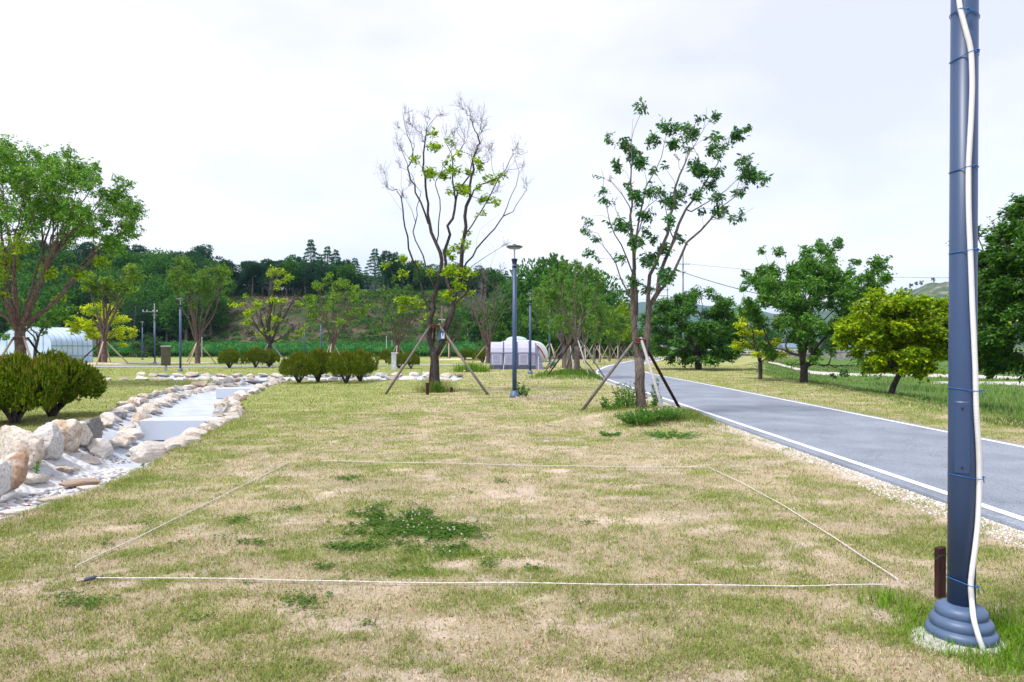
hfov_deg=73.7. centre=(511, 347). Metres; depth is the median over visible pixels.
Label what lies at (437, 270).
broadleaf tree
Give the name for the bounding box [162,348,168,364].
door
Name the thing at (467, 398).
grass
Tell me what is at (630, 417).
weed
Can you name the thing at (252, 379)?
stone
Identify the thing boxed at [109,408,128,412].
stone
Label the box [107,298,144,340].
broadleaf tree
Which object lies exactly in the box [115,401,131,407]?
stone
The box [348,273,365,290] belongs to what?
broadleaf tree
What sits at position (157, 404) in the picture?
stone
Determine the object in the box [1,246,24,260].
broadleaf tree
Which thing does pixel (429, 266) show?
pine tree
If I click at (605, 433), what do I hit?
weed
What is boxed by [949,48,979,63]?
wire tie
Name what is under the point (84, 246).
pine tree
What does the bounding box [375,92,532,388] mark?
half bare tree
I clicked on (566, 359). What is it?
tree support
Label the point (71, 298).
broadleaf tree
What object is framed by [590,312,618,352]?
broadleaf tree
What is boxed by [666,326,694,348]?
broadleaf tree
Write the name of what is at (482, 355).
round shrub
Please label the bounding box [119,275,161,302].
broadleaf tree
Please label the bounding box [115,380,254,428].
stream bed
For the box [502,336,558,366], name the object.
tent
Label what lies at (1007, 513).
road marking
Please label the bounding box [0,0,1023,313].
sky
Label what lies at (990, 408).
river grass
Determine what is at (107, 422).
stone
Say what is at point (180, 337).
lamp post
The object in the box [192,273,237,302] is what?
broadleaf tree
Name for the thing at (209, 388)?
stone
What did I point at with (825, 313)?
hills
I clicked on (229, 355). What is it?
round shrub
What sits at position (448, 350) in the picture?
tree support
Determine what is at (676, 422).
long grass
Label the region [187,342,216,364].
tree support
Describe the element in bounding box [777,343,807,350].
farm building
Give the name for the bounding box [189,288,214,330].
broadleaf tree
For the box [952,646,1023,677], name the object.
long grass
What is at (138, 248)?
pine tree
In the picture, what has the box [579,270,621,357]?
broadleaf tree
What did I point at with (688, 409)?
long grass
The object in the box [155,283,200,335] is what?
broadleaf tree
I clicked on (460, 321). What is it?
slender tree
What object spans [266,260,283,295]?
pine tree
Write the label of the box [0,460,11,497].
boulder
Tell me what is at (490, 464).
rope
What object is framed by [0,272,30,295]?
broadleaf tree
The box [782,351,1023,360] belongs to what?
river wall
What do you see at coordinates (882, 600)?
long grass
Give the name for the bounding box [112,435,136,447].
stone
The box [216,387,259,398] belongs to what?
granite step
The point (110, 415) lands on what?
stone
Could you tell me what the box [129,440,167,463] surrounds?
boulder
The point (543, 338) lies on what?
broadleaf tree
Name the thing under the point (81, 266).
broadleaf tree
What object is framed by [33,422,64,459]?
boulder
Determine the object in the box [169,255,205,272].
pine tree
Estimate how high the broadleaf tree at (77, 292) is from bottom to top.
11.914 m
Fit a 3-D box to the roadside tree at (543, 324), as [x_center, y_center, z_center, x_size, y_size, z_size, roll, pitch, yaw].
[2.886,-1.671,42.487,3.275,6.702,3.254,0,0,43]
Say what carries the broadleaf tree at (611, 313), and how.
on the ground at (616, 638)
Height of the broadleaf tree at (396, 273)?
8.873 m
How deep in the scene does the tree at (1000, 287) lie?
19.98 m
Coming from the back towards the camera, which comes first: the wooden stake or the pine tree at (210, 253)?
the pine tree at (210, 253)
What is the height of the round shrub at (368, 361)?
1.734 m
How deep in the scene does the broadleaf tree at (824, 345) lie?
197.45 m
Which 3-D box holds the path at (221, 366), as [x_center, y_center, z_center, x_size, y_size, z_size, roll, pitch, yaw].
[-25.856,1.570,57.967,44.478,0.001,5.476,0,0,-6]
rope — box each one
[75,462,288,568]
[75,577,885,587]
[321,460,706,468]
[708,467,898,582]
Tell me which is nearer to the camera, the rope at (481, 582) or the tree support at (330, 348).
the rope at (481, 582)
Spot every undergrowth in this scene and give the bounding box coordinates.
[83,288,677,355]
[225,286,490,297]
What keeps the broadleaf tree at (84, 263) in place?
on the ground at (616, 638)
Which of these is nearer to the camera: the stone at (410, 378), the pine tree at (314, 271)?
the stone at (410, 378)
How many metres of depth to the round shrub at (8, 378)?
14.18 m
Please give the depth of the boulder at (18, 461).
9.02 m
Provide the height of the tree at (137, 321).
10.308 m
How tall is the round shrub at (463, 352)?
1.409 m
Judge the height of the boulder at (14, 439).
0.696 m
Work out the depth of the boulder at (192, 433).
11.88 m
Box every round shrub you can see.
[0,349,65,423]
[0,376,22,410]
[32,347,107,416]
[217,348,244,367]
[240,346,269,367]
[259,348,280,366]
[277,350,319,382]
[298,347,337,381]
[326,350,366,382]
[348,347,378,380]
[378,349,392,362]
[387,352,405,367]
[401,352,419,368]
[458,349,468,359]
[465,349,479,359]
[473,350,485,362]
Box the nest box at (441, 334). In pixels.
[438,331,444,338]
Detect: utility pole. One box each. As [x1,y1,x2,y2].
[142,303,157,347]
[659,284,669,346]
[676,253,689,347]
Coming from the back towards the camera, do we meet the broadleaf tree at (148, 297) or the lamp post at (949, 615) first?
the broadleaf tree at (148, 297)
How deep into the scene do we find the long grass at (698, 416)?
13.88 m
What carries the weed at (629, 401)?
on the ground at (616, 638)
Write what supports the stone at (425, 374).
on the stream bed at (262, 379)
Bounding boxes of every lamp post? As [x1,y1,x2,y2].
[141,321,143,359]
[153,314,156,362]
[177,298,183,370]
[319,318,321,349]
[506,244,522,397]
[526,292,533,373]
[547,308,551,366]
[924,0,999,648]
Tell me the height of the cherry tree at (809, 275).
6.637 m
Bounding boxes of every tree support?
[3,336,39,358]
[84,341,128,365]
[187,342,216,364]
[257,343,282,365]
[327,343,339,354]
[385,323,488,394]
[439,342,459,358]
[543,344,594,372]
[545,341,580,368]
[548,337,604,377]
[580,337,680,410]
[586,344,605,363]
[589,345,609,362]
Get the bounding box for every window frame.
[492,354,501,364]
[505,354,511,364]
[519,354,527,364]
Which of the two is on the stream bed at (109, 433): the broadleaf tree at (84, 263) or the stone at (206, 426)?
the stone at (206, 426)
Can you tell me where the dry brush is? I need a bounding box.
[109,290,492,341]
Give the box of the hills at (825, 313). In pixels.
[654,310,837,347]
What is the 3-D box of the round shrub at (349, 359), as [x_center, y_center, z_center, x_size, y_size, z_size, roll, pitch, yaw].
[-7.393,0.900,30.410,1.820,1.632,1.680,0,0,8]
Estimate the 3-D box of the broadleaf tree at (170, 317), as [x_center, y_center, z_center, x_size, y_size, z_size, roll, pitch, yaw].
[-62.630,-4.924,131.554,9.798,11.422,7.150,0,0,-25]
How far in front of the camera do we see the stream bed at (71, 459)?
10.22 m
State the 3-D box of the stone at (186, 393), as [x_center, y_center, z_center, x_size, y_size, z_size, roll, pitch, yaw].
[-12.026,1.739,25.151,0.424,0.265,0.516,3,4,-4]
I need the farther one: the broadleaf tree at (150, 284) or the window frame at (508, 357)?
the broadleaf tree at (150, 284)
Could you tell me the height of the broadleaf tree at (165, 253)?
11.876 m
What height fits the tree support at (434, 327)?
2.583 m
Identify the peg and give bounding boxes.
[76,574,103,582]
[426,383,428,394]
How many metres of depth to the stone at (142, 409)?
17.62 m
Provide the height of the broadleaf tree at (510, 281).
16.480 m
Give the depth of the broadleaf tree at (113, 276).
141.66 m
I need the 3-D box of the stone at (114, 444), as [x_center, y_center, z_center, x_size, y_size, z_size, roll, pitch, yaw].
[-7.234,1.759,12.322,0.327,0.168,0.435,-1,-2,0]
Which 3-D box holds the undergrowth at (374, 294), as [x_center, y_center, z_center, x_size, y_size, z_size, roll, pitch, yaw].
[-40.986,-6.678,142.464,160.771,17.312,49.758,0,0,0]
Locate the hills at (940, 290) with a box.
[910,282,1023,347]
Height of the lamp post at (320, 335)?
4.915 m
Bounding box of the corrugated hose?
[956,0,986,653]
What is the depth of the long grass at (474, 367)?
44.29 m
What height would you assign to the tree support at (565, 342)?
2.162 m
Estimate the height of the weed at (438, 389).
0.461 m
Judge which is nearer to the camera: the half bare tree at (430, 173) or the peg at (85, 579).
the peg at (85, 579)
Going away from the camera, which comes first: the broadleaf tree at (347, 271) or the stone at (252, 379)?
the stone at (252, 379)
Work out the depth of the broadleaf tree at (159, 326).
131.02 m
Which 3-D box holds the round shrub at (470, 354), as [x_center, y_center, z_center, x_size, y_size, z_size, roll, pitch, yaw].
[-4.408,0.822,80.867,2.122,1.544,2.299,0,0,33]
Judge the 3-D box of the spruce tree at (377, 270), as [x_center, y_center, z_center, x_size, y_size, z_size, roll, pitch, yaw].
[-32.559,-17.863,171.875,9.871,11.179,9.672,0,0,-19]
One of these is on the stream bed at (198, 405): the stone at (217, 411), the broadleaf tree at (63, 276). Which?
the stone at (217, 411)
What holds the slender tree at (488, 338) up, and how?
on the ground at (616, 638)
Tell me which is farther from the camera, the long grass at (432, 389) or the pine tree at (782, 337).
the pine tree at (782, 337)
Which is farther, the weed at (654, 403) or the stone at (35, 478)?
the weed at (654, 403)
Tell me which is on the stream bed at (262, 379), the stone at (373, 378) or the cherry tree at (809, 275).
the stone at (373, 378)
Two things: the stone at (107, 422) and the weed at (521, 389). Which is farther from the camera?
the weed at (521, 389)
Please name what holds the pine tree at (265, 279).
on the ground at (616, 638)
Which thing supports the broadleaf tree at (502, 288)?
on the ground at (616, 638)
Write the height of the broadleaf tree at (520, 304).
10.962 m
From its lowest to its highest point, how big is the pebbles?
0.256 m
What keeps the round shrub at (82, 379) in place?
on the ground at (616, 638)
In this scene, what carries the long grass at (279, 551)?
on the ground at (616, 638)
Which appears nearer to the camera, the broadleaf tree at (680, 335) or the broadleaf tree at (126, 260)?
the broadleaf tree at (680, 335)
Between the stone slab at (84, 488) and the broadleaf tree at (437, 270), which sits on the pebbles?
the stone slab at (84, 488)
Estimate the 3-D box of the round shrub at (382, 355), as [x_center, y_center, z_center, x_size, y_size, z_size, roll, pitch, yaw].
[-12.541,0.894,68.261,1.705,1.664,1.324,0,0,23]
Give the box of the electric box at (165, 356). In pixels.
[160,346,170,370]
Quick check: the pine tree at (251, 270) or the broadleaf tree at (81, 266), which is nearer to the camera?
the broadleaf tree at (81, 266)
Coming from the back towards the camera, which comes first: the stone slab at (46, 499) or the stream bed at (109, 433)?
the stream bed at (109, 433)
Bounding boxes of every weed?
[33,459,40,483]
[432,380,443,392]
[517,382,524,395]
[523,388,529,396]
[596,395,625,409]
[599,429,622,436]
[611,381,636,407]
[614,410,662,424]
[635,405,680,421]
[641,429,703,438]
[645,390,662,406]
[649,378,661,402]
[658,408,690,419]
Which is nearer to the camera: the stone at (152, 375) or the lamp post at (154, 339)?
the stone at (152, 375)
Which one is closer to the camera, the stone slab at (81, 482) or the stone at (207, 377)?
the stone slab at (81, 482)
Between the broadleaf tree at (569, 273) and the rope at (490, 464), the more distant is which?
the broadleaf tree at (569, 273)
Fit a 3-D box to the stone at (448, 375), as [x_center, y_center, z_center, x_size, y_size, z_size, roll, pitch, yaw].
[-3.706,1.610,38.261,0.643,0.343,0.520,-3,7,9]
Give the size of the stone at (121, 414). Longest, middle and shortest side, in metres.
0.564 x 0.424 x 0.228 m
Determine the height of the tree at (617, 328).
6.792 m
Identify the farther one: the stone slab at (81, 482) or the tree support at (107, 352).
the tree support at (107, 352)
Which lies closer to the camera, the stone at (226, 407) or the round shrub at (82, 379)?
the round shrub at (82, 379)
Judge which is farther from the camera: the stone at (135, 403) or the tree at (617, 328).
the tree at (617, 328)
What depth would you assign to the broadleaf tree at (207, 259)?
156.46 m
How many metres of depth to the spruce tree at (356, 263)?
169.53 m
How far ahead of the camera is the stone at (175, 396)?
23.34 m
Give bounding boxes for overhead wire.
[161,328,436,342]
[683,272,934,317]
[693,264,929,277]
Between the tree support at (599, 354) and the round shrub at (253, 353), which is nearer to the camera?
the round shrub at (253, 353)
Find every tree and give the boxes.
[0,134,149,353]
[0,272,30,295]
[0,295,77,356]
[0,298,21,339]
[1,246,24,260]
[4,271,45,292]
[5,279,61,309]
[16,258,39,266]
[17,239,46,260]
[19,261,34,272]
[19,297,46,326]
[20,260,51,279]
[22,245,54,260]
[23,269,69,288]
[35,285,83,321]
[37,242,68,252]
[37,286,57,304]
[38,301,77,327]
[41,250,78,280]
[51,271,83,295]
[55,262,83,282]
[58,279,102,325]
[59,241,97,265]
[63,262,90,271]
[64,301,138,361]
[73,279,121,331]
[77,241,112,270]
[78,257,98,268]
[79,260,146,362]
[88,255,116,270]
[92,269,128,310]
[96,265,118,277]
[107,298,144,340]
[108,250,147,268]
[117,263,159,285]
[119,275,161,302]
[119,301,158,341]
[126,285,172,336]
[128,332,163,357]
[131,244,150,256]
[139,252,173,275]
[141,250,164,260]
[144,274,171,297]
[145,301,182,341]
[148,247,177,259]
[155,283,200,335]
[159,293,214,343]
[164,254,233,363]
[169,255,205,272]
[170,251,184,255]
[184,251,201,259]
[187,245,212,256]
[188,255,212,271]
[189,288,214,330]
[190,244,224,262]
[190,260,221,279]
[192,260,223,275]
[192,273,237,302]
[194,291,229,335]
[217,259,245,296]
[227,264,308,365]
[230,271,245,289]
[237,272,257,288]
[238,263,251,293]
[239,260,257,284]
[240,260,261,296]
[253,262,274,292]
[254,263,280,294]
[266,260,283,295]
[275,260,288,292]
[278,266,294,295]
[279,259,303,292]
[283,254,307,290]
[285,256,311,294]
[289,239,331,289]
[294,260,318,293]
[303,271,374,352]
[306,259,320,289]
[307,254,332,295]
[311,246,342,290]
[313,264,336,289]
[323,264,341,290]
[324,249,342,288]
[335,259,354,267]
[335,263,358,292]
[341,258,367,289]
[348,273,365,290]
[359,248,389,289]
[365,256,393,288]
[368,274,429,359]
[369,268,394,289]
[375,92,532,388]
[378,250,400,289]
[380,252,410,289]
[384,261,405,287]
[390,260,413,290]
[403,260,427,287]
[404,262,419,287]
[413,266,436,288]
[424,264,437,287]
[430,271,442,288]
[433,317,469,358]
[434,275,446,289]
[435,262,465,289]
[442,274,458,283]
[445,305,479,340]
[455,299,489,342]
[459,263,511,362]
[463,265,484,295]
[463,276,484,293]
[480,267,506,293]
[480,298,511,346]
[488,279,511,327]
[499,279,531,339]
[501,264,538,308]
[507,314,539,340]
[511,252,570,296]
[517,290,560,340]
[521,283,571,367]
[531,314,566,358]
[532,263,583,357]
[532,266,587,369]
[539,258,610,370]
[541,281,599,349]
[564,315,597,352]
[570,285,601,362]
[572,290,611,357]
[576,267,605,356]
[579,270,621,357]
[580,96,773,408]
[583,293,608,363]
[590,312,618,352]
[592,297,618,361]
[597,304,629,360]
[606,288,639,356]
[608,331,631,357]
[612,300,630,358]
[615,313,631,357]
[625,316,644,355]
[638,284,759,369]
[642,325,670,345]
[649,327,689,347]
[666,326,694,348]
[729,311,794,378]
[732,235,896,382]
[749,327,761,350]
[759,329,780,347]
[778,331,789,342]
[820,335,832,350]
[830,286,948,394]
[916,292,1017,362]
[945,192,1023,383]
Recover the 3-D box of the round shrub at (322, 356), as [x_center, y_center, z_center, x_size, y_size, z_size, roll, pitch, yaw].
[-8.977,0.833,31.722,2.056,1.792,1.596,0,0,-40]
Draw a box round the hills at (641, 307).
[637,302,775,330]
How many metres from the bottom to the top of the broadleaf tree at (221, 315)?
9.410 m
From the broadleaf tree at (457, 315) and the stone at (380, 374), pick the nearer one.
the stone at (380, 374)
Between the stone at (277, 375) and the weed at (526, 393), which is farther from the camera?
the stone at (277, 375)
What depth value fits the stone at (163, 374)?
38.42 m
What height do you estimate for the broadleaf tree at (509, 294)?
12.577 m
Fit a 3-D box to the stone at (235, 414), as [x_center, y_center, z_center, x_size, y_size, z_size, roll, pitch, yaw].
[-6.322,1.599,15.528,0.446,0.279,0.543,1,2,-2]
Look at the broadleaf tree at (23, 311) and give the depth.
131.71 m
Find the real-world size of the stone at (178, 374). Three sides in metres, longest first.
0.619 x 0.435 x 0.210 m
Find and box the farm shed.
[92,339,107,355]
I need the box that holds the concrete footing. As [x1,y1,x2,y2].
[910,627,1005,655]
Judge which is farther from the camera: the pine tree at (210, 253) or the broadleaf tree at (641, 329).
the pine tree at (210, 253)
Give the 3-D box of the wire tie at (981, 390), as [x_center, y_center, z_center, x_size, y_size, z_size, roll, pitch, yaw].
[2.474,0.242,3.738,0.143,0.044,0.166,0,0,0]
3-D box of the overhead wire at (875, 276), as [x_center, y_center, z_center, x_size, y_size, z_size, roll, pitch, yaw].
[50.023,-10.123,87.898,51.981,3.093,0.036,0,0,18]
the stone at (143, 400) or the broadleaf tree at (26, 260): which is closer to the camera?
the stone at (143, 400)
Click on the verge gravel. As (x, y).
(920, 498)
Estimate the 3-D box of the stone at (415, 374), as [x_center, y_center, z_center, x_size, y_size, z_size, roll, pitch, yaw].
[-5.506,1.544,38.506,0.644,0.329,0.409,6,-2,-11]
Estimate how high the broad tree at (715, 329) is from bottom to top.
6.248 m
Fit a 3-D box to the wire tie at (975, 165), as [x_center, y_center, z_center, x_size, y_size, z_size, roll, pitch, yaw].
[2.481,-0.964,3.734,0.143,0.042,0.175,0,0,0]
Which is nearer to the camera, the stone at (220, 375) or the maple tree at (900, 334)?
the maple tree at (900, 334)
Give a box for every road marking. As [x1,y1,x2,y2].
[596,357,1023,520]
[644,357,1023,447]
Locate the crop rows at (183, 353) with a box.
[93,351,456,356]
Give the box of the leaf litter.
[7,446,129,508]
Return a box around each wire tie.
[946,575,979,591]
[947,387,983,395]
[947,472,984,482]
[948,164,978,173]
[948,248,979,254]
[949,7,979,18]
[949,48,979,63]
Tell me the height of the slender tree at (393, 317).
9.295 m
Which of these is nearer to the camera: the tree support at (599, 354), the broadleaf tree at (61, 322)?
the tree support at (599, 354)
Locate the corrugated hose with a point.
(971, 281)
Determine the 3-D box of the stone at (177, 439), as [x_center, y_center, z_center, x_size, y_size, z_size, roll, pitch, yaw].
[-5.521,1.618,11.414,0.489,0.242,0.708,6,3,-5]
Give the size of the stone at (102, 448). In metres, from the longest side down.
0.584 x 0.396 x 0.355 m
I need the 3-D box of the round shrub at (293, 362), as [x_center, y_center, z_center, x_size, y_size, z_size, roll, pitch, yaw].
[-9.407,0.910,30.280,1.868,1.606,1.724,0,0,-29]
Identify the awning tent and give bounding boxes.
[484,341,543,369]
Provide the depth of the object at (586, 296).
61.93 m
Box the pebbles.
[0,468,135,520]
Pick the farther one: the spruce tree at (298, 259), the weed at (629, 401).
the spruce tree at (298, 259)
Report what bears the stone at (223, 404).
on the stream bed at (198, 405)
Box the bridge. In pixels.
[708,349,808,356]
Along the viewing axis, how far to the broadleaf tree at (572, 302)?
93.89 m
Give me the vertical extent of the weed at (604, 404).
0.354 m
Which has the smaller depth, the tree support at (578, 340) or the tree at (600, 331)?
the tree support at (578, 340)
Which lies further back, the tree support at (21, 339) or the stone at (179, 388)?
the tree support at (21, 339)
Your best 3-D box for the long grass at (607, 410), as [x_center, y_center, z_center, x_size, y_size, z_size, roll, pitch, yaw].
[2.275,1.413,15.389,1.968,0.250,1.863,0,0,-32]
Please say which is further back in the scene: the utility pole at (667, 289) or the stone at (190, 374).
the utility pole at (667, 289)
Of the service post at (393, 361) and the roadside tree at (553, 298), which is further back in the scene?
the service post at (393, 361)
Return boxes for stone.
[23,473,50,483]
[54,465,79,472]
[80,454,101,464]
[85,438,113,458]
[100,412,122,424]
[101,418,113,426]
[108,410,126,418]
[108,440,122,447]
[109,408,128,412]
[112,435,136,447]
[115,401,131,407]
[117,404,134,410]
[117,424,136,430]
[117,428,144,439]
[127,400,138,406]
[128,397,148,403]
[129,420,139,425]
[130,412,150,420]
[131,398,140,405]
[133,407,149,414]
[134,377,148,379]
[136,372,146,375]
[136,393,152,398]
[141,403,162,413]
[147,408,157,413]
[148,373,158,376]
[149,402,161,406]
[153,398,172,406]
[157,373,168,376]
[162,396,176,402]
[162,436,201,444]
[165,442,187,452]
[166,392,180,400]
[172,373,183,376]
[173,385,183,390]
[179,391,191,396]
[181,427,206,434]
[185,372,198,376]
[191,382,202,386]
[198,423,215,432]
[199,381,207,385]
[201,373,211,376]
[201,376,212,379]
[205,386,213,390]
[205,420,223,425]
[210,380,220,384]
[213,409,221,412]
[214,402,225,406]
[215,373,227,376]
[216,417,233,423]
[222,403,235,412]
[222,412,242,419]
[223,376,233,382]
[227,406,245,414]
[228,396,239,401]
[232,373,242,377]
[236,390,250,396]
[237,397,246,400]
[246,377,258,380]
[254,384,266,388]
[270,373,282,377]
[270,379,280,383]
[366,376,381,379]
[375,372,388,376]
[385,376,398,379]
[390,372,402,377]
[402,376,416,379]
[409,372,419,376]
[422,372,429,377]
[440,372,451,377]
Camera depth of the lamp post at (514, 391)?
21.78 m
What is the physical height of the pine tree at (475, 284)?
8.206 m
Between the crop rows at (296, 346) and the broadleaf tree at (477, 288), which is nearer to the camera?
the crop rows at (296, 346)
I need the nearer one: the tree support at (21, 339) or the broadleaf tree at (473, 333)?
the tree support at (21, 339)
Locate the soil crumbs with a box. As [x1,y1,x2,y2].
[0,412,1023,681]
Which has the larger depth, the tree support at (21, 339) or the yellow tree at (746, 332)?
the yellow tree at (746, 332)
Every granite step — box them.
[140,417,221,439]
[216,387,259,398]
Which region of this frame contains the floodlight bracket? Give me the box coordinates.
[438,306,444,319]
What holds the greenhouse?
on the ground at (616, 638)
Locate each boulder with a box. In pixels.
[0,425,44,468]
[0,452,28,490]
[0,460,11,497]
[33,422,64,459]
[52,419,82,451]
[79,421,92,445]
[81,417,102,439]
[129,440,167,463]
[179,431,200,437]
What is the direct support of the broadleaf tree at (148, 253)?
on the ground at (616, 638)
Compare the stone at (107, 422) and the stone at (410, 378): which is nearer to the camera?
the stone at (107, 422)
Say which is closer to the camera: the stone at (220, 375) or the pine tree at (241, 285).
the stone at (220, 375)
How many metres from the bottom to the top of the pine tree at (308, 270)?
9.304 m
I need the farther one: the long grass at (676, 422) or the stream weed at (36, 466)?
the long grass at (676, 422)
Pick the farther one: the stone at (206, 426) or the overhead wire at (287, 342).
the overhead wire at (287, 342)
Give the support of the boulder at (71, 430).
on the stream bed at (71, 459)
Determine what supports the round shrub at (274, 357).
on the ground at (616, 638)
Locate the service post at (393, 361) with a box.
[391,353,397,369]
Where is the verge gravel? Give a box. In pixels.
[596,380,1023,547]
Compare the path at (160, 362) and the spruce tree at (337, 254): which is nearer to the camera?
the path at (160, 362)
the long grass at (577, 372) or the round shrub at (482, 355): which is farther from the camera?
the round shrub at (482, 355)
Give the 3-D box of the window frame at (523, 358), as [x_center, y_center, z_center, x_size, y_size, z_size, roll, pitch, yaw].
[0.838,0.870,49.661,0.640,0.783,0.125,0,0,0]
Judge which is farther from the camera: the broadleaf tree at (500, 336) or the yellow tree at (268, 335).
the broadleaf tree at (500, 336)
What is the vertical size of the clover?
0.083 m
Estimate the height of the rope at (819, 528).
0.051 m
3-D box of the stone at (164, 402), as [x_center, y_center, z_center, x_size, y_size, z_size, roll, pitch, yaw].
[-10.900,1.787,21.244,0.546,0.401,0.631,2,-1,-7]
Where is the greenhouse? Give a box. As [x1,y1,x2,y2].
[0,326,92,361]
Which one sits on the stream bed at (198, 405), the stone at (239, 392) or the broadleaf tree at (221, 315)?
the stone at (239, 392)
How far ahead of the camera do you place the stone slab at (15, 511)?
7.88 m
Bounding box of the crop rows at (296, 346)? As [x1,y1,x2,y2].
[93,339,485,353]
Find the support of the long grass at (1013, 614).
on the ground at (616, 638)
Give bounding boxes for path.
[88,362,344,362]
[91,364,463,366]
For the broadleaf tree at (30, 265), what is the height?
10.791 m
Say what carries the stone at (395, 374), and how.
on the stream bed at (262, 379)
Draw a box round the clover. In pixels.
[40,394,625,625]
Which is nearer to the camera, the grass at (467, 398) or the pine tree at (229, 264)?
the grass at (467, 398)
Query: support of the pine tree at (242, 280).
on the ground at (616, 638)
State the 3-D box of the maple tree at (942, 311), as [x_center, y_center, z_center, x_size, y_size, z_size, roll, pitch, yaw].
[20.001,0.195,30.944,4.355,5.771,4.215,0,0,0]
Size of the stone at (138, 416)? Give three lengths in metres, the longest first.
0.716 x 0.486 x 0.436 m
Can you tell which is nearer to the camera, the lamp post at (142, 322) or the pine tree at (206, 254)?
the lamp post at (142, 322)
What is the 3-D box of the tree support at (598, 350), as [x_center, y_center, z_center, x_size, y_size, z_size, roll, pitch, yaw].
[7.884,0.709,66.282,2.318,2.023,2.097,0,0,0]
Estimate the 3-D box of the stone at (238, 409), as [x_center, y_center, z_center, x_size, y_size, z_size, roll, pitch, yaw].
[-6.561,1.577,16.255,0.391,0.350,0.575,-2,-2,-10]
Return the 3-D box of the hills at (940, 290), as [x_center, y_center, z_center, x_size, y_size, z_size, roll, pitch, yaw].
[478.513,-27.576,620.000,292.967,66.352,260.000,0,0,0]
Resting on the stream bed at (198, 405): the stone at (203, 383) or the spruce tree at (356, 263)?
the stone at (203, 383)
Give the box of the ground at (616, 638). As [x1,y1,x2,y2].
[0,292,1023,681]
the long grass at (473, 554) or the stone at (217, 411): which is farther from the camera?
the stone at (217, 411)
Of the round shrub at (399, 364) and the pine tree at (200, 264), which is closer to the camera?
the round shrub at (399, 364)
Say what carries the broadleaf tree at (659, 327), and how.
on the ground at (616, 638)
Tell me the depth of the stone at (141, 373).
38.57 m
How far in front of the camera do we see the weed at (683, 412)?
13.78 m
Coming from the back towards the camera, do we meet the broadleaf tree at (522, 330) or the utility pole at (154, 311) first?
the utility pole at (154, 311)
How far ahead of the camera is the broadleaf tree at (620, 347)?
105.87 m
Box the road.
[593,357,1023,531]
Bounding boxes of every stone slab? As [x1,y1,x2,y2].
[0,506,39,514]
[35,493,80,502]
[59,478,100,486]
[76,485,101,490]
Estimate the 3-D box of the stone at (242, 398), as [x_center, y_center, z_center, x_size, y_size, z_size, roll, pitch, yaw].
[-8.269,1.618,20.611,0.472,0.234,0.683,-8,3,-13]
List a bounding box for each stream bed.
[0,449,137,503]
[79,423,164,467]
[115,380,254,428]
[160,376,463,383]
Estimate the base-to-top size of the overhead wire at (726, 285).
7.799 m
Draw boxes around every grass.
[17,362,985,412]
[120,473,209,483]
[231,545,328,556]
[365,566,496,579]
[384,545,537,561]
[412,377,460,392]
[453,362,493,371]
[523,368,602,380]
[570,405,654,414]
[591,409,729,428]
[650,409,723,423]
[680,405,715,420]
[746,358,1023,427]
[823,616,949,649]
[847,582,930,614]
[887,599,1023,671]
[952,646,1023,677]
[980,596,1023,651]
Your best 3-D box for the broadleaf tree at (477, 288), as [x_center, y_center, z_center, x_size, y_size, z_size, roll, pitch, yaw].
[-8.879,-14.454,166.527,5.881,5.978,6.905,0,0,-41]
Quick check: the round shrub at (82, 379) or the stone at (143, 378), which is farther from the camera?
the stone at (143, 378)
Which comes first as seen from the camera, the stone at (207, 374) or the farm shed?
the stone at (207, 374)
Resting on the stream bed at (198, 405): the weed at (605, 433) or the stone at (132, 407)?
the stone at (132, 407)
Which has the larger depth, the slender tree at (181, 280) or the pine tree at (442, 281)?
the pine tree at (442, 281)
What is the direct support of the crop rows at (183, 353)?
on the ground at (616, 638)
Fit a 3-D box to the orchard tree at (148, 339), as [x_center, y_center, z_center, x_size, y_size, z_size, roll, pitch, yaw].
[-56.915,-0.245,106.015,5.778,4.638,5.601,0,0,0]
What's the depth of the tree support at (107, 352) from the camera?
60.88 m
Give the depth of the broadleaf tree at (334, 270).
165.20 m
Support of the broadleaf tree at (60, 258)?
on the ground at (616, 638)
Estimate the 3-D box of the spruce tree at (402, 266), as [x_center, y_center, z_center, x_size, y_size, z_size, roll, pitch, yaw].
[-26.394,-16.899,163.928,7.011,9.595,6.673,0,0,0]
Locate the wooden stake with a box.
[933,546,946,599]
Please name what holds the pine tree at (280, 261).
on the ground at (616, 638)
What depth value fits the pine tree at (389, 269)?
160.78 m
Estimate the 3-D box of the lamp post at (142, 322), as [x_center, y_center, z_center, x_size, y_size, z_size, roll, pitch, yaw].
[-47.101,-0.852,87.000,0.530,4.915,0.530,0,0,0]
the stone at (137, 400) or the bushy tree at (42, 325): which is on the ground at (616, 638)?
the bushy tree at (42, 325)
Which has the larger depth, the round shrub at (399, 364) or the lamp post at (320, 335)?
the lamp post at (320, 335)

